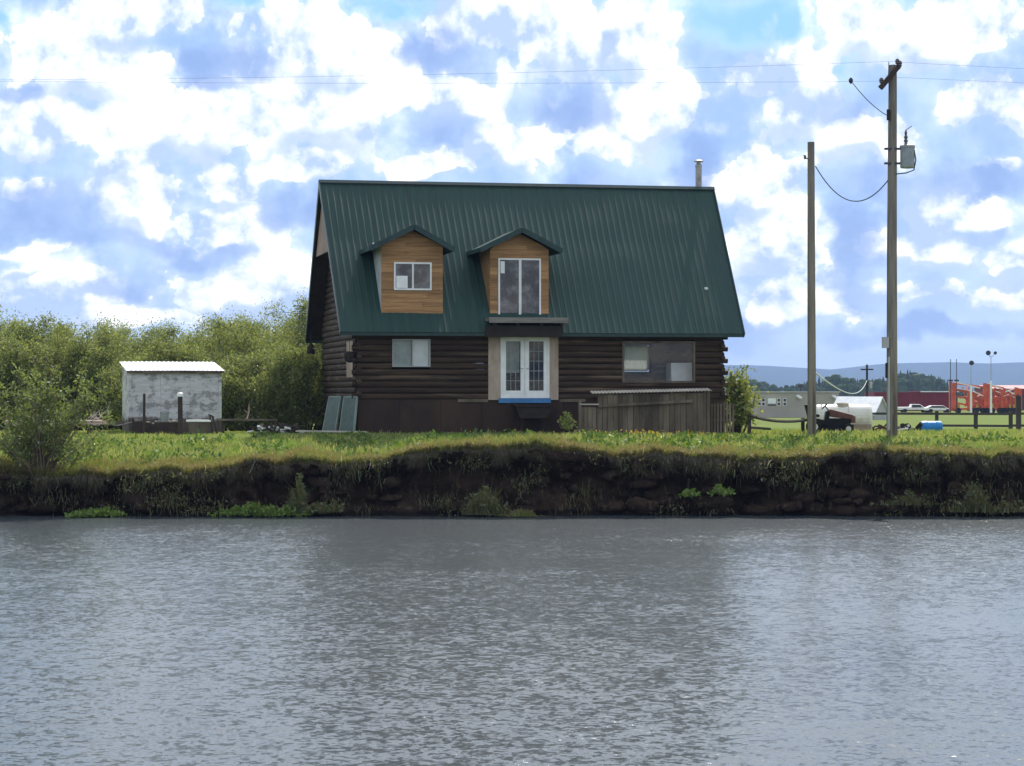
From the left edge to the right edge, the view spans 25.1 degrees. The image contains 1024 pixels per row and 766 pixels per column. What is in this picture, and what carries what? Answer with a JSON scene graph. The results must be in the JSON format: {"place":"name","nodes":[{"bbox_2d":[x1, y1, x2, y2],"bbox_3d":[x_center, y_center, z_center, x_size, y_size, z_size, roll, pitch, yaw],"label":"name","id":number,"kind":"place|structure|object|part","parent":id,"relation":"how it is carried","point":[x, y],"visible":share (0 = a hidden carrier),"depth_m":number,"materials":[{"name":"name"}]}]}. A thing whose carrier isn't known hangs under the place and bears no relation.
{"place":"outdoors","nodes":[
{"label":"outdoors","id":0,"kind":"place"},
{"bbox_2d":[0,515,1023,765],"bbox_3d":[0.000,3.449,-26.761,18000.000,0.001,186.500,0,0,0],"label":"river water","id":1,"kind":"structure","parent":0,"point":[544,641],"depth_m":32.41,"materials":[{"name":"liquid"}]},
{"bbox_2d":[0,446,1023,516],"bbox_3d":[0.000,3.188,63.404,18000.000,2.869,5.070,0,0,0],"label":"river bank","id":2,"kind":"structure","parent":0,"point":[424,481],"depth_m":65.01,"materials":[{"name":"soil"}]},
{"bbox_2d":[0,339,117,483],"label":"willow sapling","id":3,"kind":"object","parent":2,"relation":"on","point":[33,449],"visible":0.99,"depth_m":65.05,"materials":[{"name":"green plant"}]},
{"bbox_2d":[64,505,126,517],"bbox_3d":[-11.586,3.590,63.959,1.779,0.420,1.189,0,0,0],"label":"weed clump","id":4,"kind":"object","parent":2,"relation":"on","point":[105,511],"visible":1,"depth_m":63.69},
{"bbox_2d":[207,501,310,516],"bbox_3d":[-7.041,3.525,63.932,2.928,0.535,1.058,0,0,0],"label":"weed clump","id":5,"kind":"object","parent":2,"relation":"on","point":[254,509],"visible":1,"depth_m":63.80,"materials":[{"name":"plant"}]},
{"bbox_2d":[272,473,344,516],"bbox_3d":[-5.786,3.103,64.099,2.203,1.284,1.672,0,0,0],"label":"weed clump","id":6,"kind":"object","parent":2,"relation":"on","point":[298,500],"visible":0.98,"depth_m":64.15,"materials":[{"name":"plant"}]},
{"bbox_2d":[460,484,514,516],"bbox_3d":[-0.777,3.275,64.026,1.745,0.950,1.625,0,0,0],"label":"weed clump","id":7,"kind":"object","parent":2,"relation":"on","point":[485,502],"visible":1,"depth_m":64.01,"materials":[{"name":"plant"}]},
{"bbox_2d":[0,444,1021,516],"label":"bank growth","id":8,"kind":"object","parent":2,"relation":"on","point":[124,489],"visible":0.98,"depth_m":64.49,"materials":[{"name":"plant"}]},
{"bbox_2d":[0,453,1023,515],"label":"soil clods","id":9,"kind":"object","parent":2,"relation":"on","point":[803,503],"visible":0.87,"depth_m":64.64,"materials":[{"name":"soil"}]},
{"bbox_2d":[0,446,1023,494],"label":"hanging grass","id":10,"kind":"structure","parent":2,"relation":"on","point":[45,483],"depth_m":64.53,"materials":[{"name":"plant"}]},
{"bbox_2d":[495,508,543,516],"bbox_3d":[0.275,3.560,63.854,1.523,0.269,0.974,0,0,0],"label":"weed clump","id":11,"kind":"object","parent":2,"relation":"on","point":[520,512],"visible":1,"depth_m":63.71,"materials":[{"name":"green plant"}]},
{"bbox_2d":[678,488,700,498],"bbox_3d":[4.948,3.087,64.304,0.701,0.315,0.857,0,0,0],"label":"weed clump","id":12,"kind":"object","parent":2,"relation":"on","point":[686,492],"visible":1,"depth_m":64.16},
{"bbox_2d":[706,483,735,496],"bbox_3d":[5.855,2.999,64.299,0.843,0.400,0.904,0,0,0],"label":"weed clump","id":13,"kind":"object","parent":2,"relation":"on","point":[719,489],"visible":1,"depth_m":64.19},
{"bbox_2d":[870,488,940,507],"bbox_3d":[11.015,3.238,64.358,2.021,0.588,1.123,0,0,0],"label":"weed clump","id":14,"kind":"object","parent":2,"relation":"on","point":[913,500],"visible":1,"depth_m":64.28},
{"bbox_2d":[940,479,1023,514],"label":"weed clump","id":15,"kind":"object","parent":2,"relation":"on","point":[974,505],"visible":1,"depth_m":64.04,"materials":[{"name":"plant"}]},
{"bbox_2d":[0,396,1023,475],"bbox_3d":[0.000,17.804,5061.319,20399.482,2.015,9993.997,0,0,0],"label":"ground","id":16,"kind":"structure","parent":0,"point":[913,421],"depth_m":170.78,"materials":[{"name":"plant"}]},
{"bbox_2d":[0,316,35,348],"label":"willow bush","id":17,"kind":"object","parent":16,"relation":"on","point":[3,331],"visible":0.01,"depth_m":98.23,"materials":[{"name":"green plant"}]},
{"bbox_2d":[0,310,64,429],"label":"willow bush","id":18,"kind":"object","parent":16,"relation":"on","point":[1,328],"visible":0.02,"depth_m":103.16,"materials":[{"name":"green plant"}]},
{"bbox_2d":[0,296,80,430],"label":"willow bush","id":19,"kind":"object","parent":16,"relation":"on","point":[17,353],"visible":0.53,"depth_m":88.81,"materials":[{"name":"green plant"}]},
{"bbox_2d":[28,315,74,342],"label":"willow bush","id":20,"kind":"object","parent":16,"relation":"on","point":[55,325],"depth_m":110.65,"materials":[{"name":"green plant"}]},
{"bbox_2d":[4,420,108,433],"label":"lumber stack","id":21,"kind":"object","parent":16,"relation":"on","point":[96,422],"visible":0.38,"depth_m":75.63,"materials":[{"name":"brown wood"}]},
{"bbox_2d":[0,310,118,428],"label":"willow bush","id":22,"kind":"object","parent":16,"relation":"on","point":[27,330],"visible":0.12,"depth_m":90.48,"materials":[{"name":"green plant"}]},
{"bbox_2d":[46,315,110,430],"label":"willow bush","id":23,"kind":"object","parent":16,"relation":"on","point":[70,331],"depth_m":102.86,"materials":[{"name":"green plant"}]},
{"bbox_2d":[30,317,145,430],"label":"willow bush","id":24,"kind":"object","parent":16,"relation":"on","point":[94,361],"visible":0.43,"depth_m":89.09,"materials":[{"name":"green plant"}]},
{"bbox_2d":[72,312,141,430],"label":"willow bush","id":25,"kind":"object","parent":16,"relation":"on","point":[100,326],"visible":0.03,"depth_m":104.17,"materials":[{"name":"green plant"}]},
{"bbox_2d":[90,419,123,425],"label":"grey beam","id":26,"kind":"structure","parent":16,"relation":"on","point":[117,423],"depth_m":77.33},
{"bbox_2d":[81,402,142,425],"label":"brush pile","id":27,"kind":"object","parent":16,"relation":"on","point":[97,418],"visible":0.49,"depth_m":76.56,"materials":[{"name":"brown wood"}]},
{"bbox_2d":[143,394,145,433],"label":"post","id":28,"kind":"object","parent":16,"relation":"on","point":[144,413],"visible":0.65,"depth_m":75.16,"materials":[{"name":"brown wood"}]},
{"bbox_2d":[111,313,186,430],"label":"willow bush","id":29,"kind":"object","parent":16,"relation":"on","point":[125,331],"visible":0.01,"depth_m":110.56,"materials":[{"name":"green plant"}]},
{"bbox_2d":[115,317,187,367],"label":"willow bush","id":30,"kind":"object","parent":16,"relation":"on","point":[165,330],"visible":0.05,"depth_m":103.24,"materials":[{"name":"green plant"}]},
{"bbox_2d":[94,329,210,428],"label":"willow bush","id":31,"kind":"object","parent":16,"relation":"on","point":[158,352],"visible":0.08,"depth_m":85.85,"materials":[{"name":"green plant"}]},
{"bbox_2d":[131,417,177,433],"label":"timber crib","id":32,"kind":"object","parent":16,"relation":"on","point":[169,427],"visible":0.9,"depth_m":75.51,"materials":[{"name":"brown wood"}]},
{"bbox_2d":[160,411,168,421],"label":"bucket","id":33,"kind":"object","parent":32,"relation":"on","point":[164,417],"visible":1,"depth_m":75.49,"materials":[{"name":"grey paint"}]},
{"bbox_2d":[120,361,223,432],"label":"shed","id":34,"kind":"structure","parent":16,"relation":"on","point":[161,385],"depth_m":77.67,"materials":[{"name":"white paint"}]},
{"bbox_2d":[142,319,202,344],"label":"willow bush","id":35,"kind":"object","parent":16,"relation":"on","point":[168,335],"depth_m":110.96,"materials":[{"name":"green plant"}]},
{"bbox_2d":[177,392,183,433],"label":"post","id":36,"kind":"object","parent":16,"relation":"on","point":[180,395],"visible":0.89,"depth_m":74.93,"materials":[{"name":"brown wood"}]},
{"bbox_2d":[186,414,217,434],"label":"grey bin","id":37,"kind":"object","parent":16,"relation":"on","point":[205,426],"visible":0.79,"depth_m":75.44,"materials":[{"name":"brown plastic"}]},
{"bbox_2d":[167,310,251,428],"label":"willow bush","id":38,"kind":"object","parent":16,"relation":"on","point":[196,332],"visible":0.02,"depth_m":102.48,"materials":[{"name":"green plant"}]},
{"bbox_2d":[177,317,280,344],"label":"willow bush","id":39,"kind":"object","parent":16,"relation":"on","point":[229,318],"depth_m":109.43,"materials":[{"name":"green plant"}]},
{"bbox_2d":[187,313,275,430],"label":"willow bush","id":40,"kind":"object","parent":16,"relation":"on","point":[231,429],"visible":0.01,"depth_m":93.87,"materials":[{"name":"green plant"}]},
{"bbox_2d":[217,419,277,432],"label":"plank bench","id":41,"kind":"object","parent":16,"relation":"on","point":[224,420],"visible":0.76,"depth_m":76.25,"materials":[{"name":"brown wood"}]},
{"bbox_2d":[214,304,281,430],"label":"willow bush","id":42,"kind":"object","parent":16,"relation":"on","point":[246,320],"depth_m":103.58,"materials":[{"name":"green plant"}]},
{"bbox_2d":[182,287,320,428],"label":"willow bush","id":43,"kind":"object","parent":16,"relation":"on","point":[243,347],"visible":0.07,"depth_m":90.78,"materials":[{"name":"green plant"}]},
{"bbox_2d":[213,344,290,430],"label":"willow bush","id":44,"kind":"object","parent":16,"relation":"on","point":[241,388],"visible":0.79,"depth_m":84.45,"materials":[{"name":"green plant"}]},
{"bbox_2d":[249,312,285,338],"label":"willow bush","id":45,"kind":"object","parent":16,"relation":"on","point":[266,327],"depth_m":110.23,"materials":[{"name":"green plant"}]},
{"bbox_2d":[247,422,303,432],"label":"rubbish heap","id":46,"kind":"object","parent":16,"relation":"on","point":[284,428],"visible":0.87,"depth_m":76.24,"materials":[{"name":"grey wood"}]},
{"bbox_2d":[257,307,311,428],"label":"willow bush","id":47,"kind":"object","parent":16,"relation":"on","point":[285,318],"depth_m":104.84,"materials":[{"name":"green plant"}]},
{"bbox_2d":[248,315,322,430],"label":"willow bush","id":48,"kind":"object","parent":16,"relation":"on","point":[290,339],"visible":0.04,"depth_m":89.47,"materials":[{"name":"green plant"}]},
{"bbox_2d":[257,333,326,429],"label":"willow bush","id":49,"kind":"object","parent":16,"relation":"on","point":[292,376],"visible":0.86,"depth_m":83.80,"materials":[{"name":"green plant"}]},
{"bbox_2d":[322,396,341,432],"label":"leaning panel","id":50,"kind":"object","parent":16,"relation":"on","point":[331,417],"visible":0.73,"depth_m":76.51,"materials":[{"name":"green wood"}]},
{"bbox_2d":[339,396,357,432],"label":"leaning panel","id":51,"kind":"object","parent":16,"relation":"on","point":[348,414],"visible":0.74,"depth_m":75.41,"materials":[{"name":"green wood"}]},
{"bbox_2d":[0,431,1023,477],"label":"bank grass","id":52,"kind":"structure","parent":16,"relation":"on","point":[115,466],"depth_m":64.90,"materials":[{"name":"plant"}]},
{"bbox_2d":[0,427,1023,470],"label":"lawn grass","id":53,"kind":"structure","parent":16,"relation":"on","point":[240,441],"depth_m":70.33,"materials":[{"name":"plant"}]},
{"bbox_2d":[296,430,365,432],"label":"plank","id":54,"kind":"object","parent":53,"relation":"on","point":[321,431],"visible":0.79,"depth_m":75.08,"materials":[{"name":"grey wood"}]},
{"bbox_2d":[305,159,744,433],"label":"log house","id":55,"kind":"structure","parent":16,"relation":"on","point":[450,307],"depth_m":77.57,"materials":[{"name":"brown wood"}]},
{"bbox_2d":[307,343,314,353],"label":"eave lamp","id":56,"kind":"object","parent":55,"relation":"hanging from","point":[310,349],"visible":1,"depth_m":84.32,"materials":[{"name":"metal"}]},
{"bbox_2d":[344,341,355,362],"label":"hanging basket","id":57,"kind":"object","parent":55,"relation":"attached to","point":[349,355],"visible":1,"depth_m":75.43,"materials":[{"name":"metal"}]},
{"bbox_2d":[392,339,429,366],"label":"window","id":58,"kind":"structure","parent":55,"relation":"in","point":[405,352],"depth_m":75.87,"materials":[{"name":"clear glass"}]},
{"bbox_2d":[502,337,524,396],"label":"french door","id":59,"kind":"structure","parent":55,"relation":"in","point":[521,393],"depth_m":76.51,"materials":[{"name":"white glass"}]},
{"bbox_2d":[525,337,547,396],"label":"french door","id":60,"kind":"structure","parent":55,"relation":"in","point":[544,393],"depth_m":76.67,"materials":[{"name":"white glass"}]},
{"bbox_2d":[624,344,648,370],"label":"window","id":61,"kind":"structure","parent":55,"relation":"in","point":[636,357],"depth_m":86.71,"materials":[{"name":"white glass"}]},
{"bbox_2d":[621,341,694,382],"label":"window","id":62,"kind":"structure","parent":55,"relation":"in","point":[693,342],"depth_m":77.50,"materials":[{"name":"grey glass"}]},
{"bbox_2d":[666,363,691,380],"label":"cabinet","id":63,"kind":"object","parent":55,"relation":"in","point":[678,371],"visible":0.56,"depth_m":78.40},
{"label":"cabinet door","id":64,"kind":"part","parent":63,"relation":"part of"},
{"bbox_2d":[511,405,552,431],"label":"tub","id":65,"kind":"object","parent":16,"relation":"on","point":[531,411],"visible":0.95,"depth_m":75.83,"materials":[{"name":"plastic"}]},
{"bbox_2d":[557,411,577,430],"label":"weed clump","id":66,"kind":"object","parent":16,"relation":"on","point":[568,424],"visible":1,"depth_m":74.49,"materials":[{"name":"green plant"}]},
{"bbox_2d":[574,429,609,431],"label":"plank","id":67,"kind":"object","parent":16,"relation":"on","point":[593,430],"visible":0.79,"depth_m":74.14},
{"bbox_2d":[578,388,735,433],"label":"board fence","id":68,"kind":"object","parent":16,"relation":"on","point":[634,412],"visible":0.88,"depth_m":75.87,"materials":[{"name":"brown wood"}]},
{"bbox_2d":[335,429,1002,441],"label":"dandelions","id":69,"kind":"object","parent":16,"relation":"on","point":[640,432],"visible":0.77,"depth_m":72.88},
{"bbox_2d":[723,364,768,433],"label":"poplar bush","id":70,"kind":"object","parent":16,"relation":"on","point":[740,396],"visible":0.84,"depth_m":79.14,"materials":[{"name":"green plant"}]},
{"bbox_2d":[747,414,806,433],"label":"rail fence","id":71,"kind":"object","parent":16,"relation":"on","point":[750,427],"visible":0.93,"depth_m":79.89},
{"bbox_2d":[744,385,839,417],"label":"site cabin","id":72,"kind":"object","parent":16,"relation":"on","point":[782,404],"visible":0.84,"depth_m":262.18,"materials":[{"name":"beige"}]},
{"bbox_2d":[777,398,780,405],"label":"window","id":73,"kind":"structure","parent":72,"relation":"in","point":[778,399],"depth_m":262.12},
{"bbox_2d":[783,398,786,405],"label":"window","id":74,"kind":"structure","parent":72,"relation":"in","point":[784,399],"depth_m":262.12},
{"bbox_2d":[803,142,815,434],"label":"utility pole","id":75,"kind":"object","parent":16,"relation":"on","point":[811,345],"visible":0.88,"depth_m":77.90,"materials":[{"name":"grey wood"}]},
{"bbox_2d":[804,403,854,432],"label":"riding mower","id":76,"kind":"object","parent":16,"relation":"on","point":[843,420],"visible":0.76,"depth_m":82.73,"materials":[{"name":"red paint"}]},
{"bbox_2d":[816,403,871,431],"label":"water tank","id":77,"kind":"object","parent":16,"relation":"on","point":[862,413],"visible":0.5,"depth_m":87.57,"materials":[{"name":"white plastic"}]},
{"bbox_2d":[724,369,974,396],"bbox_3d":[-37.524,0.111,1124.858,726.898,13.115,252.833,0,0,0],"label":"wood","id":78,"kind":"object","parent":16,"relation":"on","point":[911,381],"visible":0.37,"depth_m":1022.99,"materials":[{"name":"plant"}]},
{"bbox_2d":[861,365,872,396],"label":"utility pole","id":79,"kind":"object","parent":16,"relation":"on","point":[870,383],"visible":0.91,"depth_m":329.87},
{"bbox_2d":[816,373,866,393],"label":"service cable","id":80,"kind":"object","parent":79,"relation":"attached to","point":[817,374],"visible":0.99,"depth_m":107.92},
{"bbox_2d":[872,424,885,430],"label":"scrap heap","id":81,"kind":"object","parent":16,"relation":"on","point":[880,427],"visible":0.28,"depth_m":90.05,"materials":[{"name":"metal"}]},
{"bbox_2d":[878,59,915,435],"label":"utility pole","id":82,"kind":"object","parent":16,"relation":"on","point":[907,161],"visible":0.99,"depth_m":75.87,"materials":[{"name":"grey wood"}]},
{"bbox_2d":[15,81,848,82],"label":"power line","id":83,"kind":"object","parent":82,"relation":"attached to","point":[176,82],"visible":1,"depth_m":77.24,"materials":[{"name":"grey metal"}]},
{"bbox_2d":[27,61,890,79],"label":"power line","id":84,"kind":"object","parent":82,"relation":"attached to","point":[429,74],"visible":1,"depth_m":77.53,"materials":[{"name":"grey metal"}]},
{"bbox_2d":[815,166,887,201],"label":"drooping cable","id":85,"kind":"object","parent":82,"relation":"attached to","point":[845,198],"visible":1,"depth_m":77.01,"materials":[{"name":"rubber"}]},
{"bbox_2d":[849,78,887,115],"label":"guy wire","id":86,"kind":"object","parent":82,"relation":"attached to","point":[850,80],"visible":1,"depth_m":73.69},
{"bbox_2d":[898,77,1016,82],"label":"power line","id":87,"kind":"object","parent":82,"relation":"attached to","point":[947,79],"visible":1,"depth_m":75.87,"materials":[{"name":"grey metal"}]},
{"bbox_2d":[904,62,1021,68],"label":"power line","id":88,"kind":"object","parent":82,"relation":"attached to","point":[962,65],"visible":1,"depth_m":75.92,"materials":[{"name":"grey metal"}]},
{"bbox_2d":[898,422,923,431],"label":"scrap heap","id":89,"kind":"object","parent":16,"relation":"on","point":[908,426],"visible":0.63,"depth_m":90.80,"materials":[{"name":"black plastic"}]},
{"bbox_2d":[898,404,925,411],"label":"pickup truck","id":90,"kind":"object","parent":16,"relation":"on","point":[913,407],"visible":0.88,"depth_m":346.22,"materials":[{"name":"white metal"}]},
{"bbox_2d":[921,421,942,431],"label":"barrel","id":91,"kind":"object","parent":16,"relation":"on","point":[935,425],"visible":0.55,"depth_m":91.77,"materials":[{"name":"blue plastic"}]},
{"bbox_2d":[923,405,949,411],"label":"parked car","id":92,"kind":"object","parent":16,"relation":"on","point":[930,408],"visible":0.83,"depth_m":344.21,"materials":[{"name":"white metal"}]},
{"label":"windows","id":93,"kind":"part","parent":92,"relation":"part of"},
{"bbox_2d":[872,411,1023,429],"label":"rail fence","id":94,"kind":"object","parent":16,"relation":"on","point":[1011,425],"visible":0.54,"depth_m":129.93,"materials":[{"name":"wood"}]},
{"bbox_2d":[948,359,952,412],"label":"antenna pole","id":95,"kind":"object","parent":16,"relation":"on","point":[950,380],"visible":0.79,"depth_m":317.94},
{"bbox_2d":[954,359,958,412],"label":"antenna pole","id":96,"kind":"object","parent":16,"relation":"on","point":[956,380],"visible":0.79,"depth_m":317.94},
{"bbox_2d":[949,382,984,412],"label":"folded harrow","id":97,"kind":"object","parent":16,"relation":"on","point":[981,409],"visible":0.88,"depth_m":324.69,"materials":[{"name":"red paint"}]},
{"bbox_2d":[969,360,973,412],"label":"light mast","id":98,"kind":"object","parent":16,"relation":"on","point":[971,362],"visible":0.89,"depth_m":309.88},
{"bbox_2d":[967,391,992,412],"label":"folded harrow","id":99,"kind":"object","parent":16,"relation":"on","point":[974,397],"visible":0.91,"depth_m":324.62,"materials":[{"name":"red paint"}]},
{"bbox_2d":[986,351,996,412],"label":"light mast","id":100,"kind":"object","parent":16,"relation":"on","point":[989,352],"visible":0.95,"depth_m":309.88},
{"bbox_2d":[983,383,1007,412],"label":"folded harrow","id":101,"kind":"object","parent":16,"relation":"on","point":[986,390],"visible":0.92,"depth_m":324.69,"materials":[{"name":"red paint"}]},
{"bbox_2d":[994,387,1021,412],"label":"folded harrow","id":102,"kind":"object","parent":16,"relation":"on","point":[1016,391],"visible":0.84,"depth_m":324.60,"materials":[{"name":"red paint"}]},
{"bbox_2d":[1000,389,1021,412],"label":"folded harrow","id":103,"kind":"object","parent":16,"relation":"on","point":[1005,401],"visible":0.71,"depth_m":324.60,"materials":[{"name":"red paint"}]},
{"bbox_2d":[1016,394,1020,429],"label":"gate post","id":104,"kind":"object","parent":16,"relation":"on","point":[1018,411],"visible":0.86,"depth_m":117.90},
{"bbox_2d":[0,0,1023,368],"label":"sky","id":105,"kind":"structure","parent":0,"point":[121,196],"materials":[{"name":"blue"}]},
{"bbox_2d":[624,362,1023,389],"bbox_3d":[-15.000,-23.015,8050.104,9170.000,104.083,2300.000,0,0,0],"label":"distant hills","id":106,"kind":"structure","parent":0,"point":[981,374],"depth_m":7722.95,"materials":[{"name":"blue"}]},
{"bbox_2d":[834,396,885,419],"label":"gabled shed","id":107,"kind":"structure","parent":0,"point":[877,404],"depth_m":234.13,"materials":[{"name":"metal"}]},
{"bbox_2d":[725,428,1023,434],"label":"field grass","id":108,"kind":"structure","parent":0,"point":[777,431],"depth_m":81.89,"materials":[{"name":"plant"}]},
{"bbox_2d":[865,391,958,410],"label":"red warehouse","id":109,"kind":"structure","parent":0,"point":[927,398],"depth_m":372.07,"materials":[{"name":"metal"}]},
{"bbox_2d":[973,385,1023,409],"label":"red barn","id":110,"kind":"structure","parent":0,"point":[980,390],"depth_m":386.29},
{"bbox_2d":[1022,395,1023,409],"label":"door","id":111,"kind":"structure","parent":110,"relation":"in","point":[1022,395],"depth_m":385.03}
]}

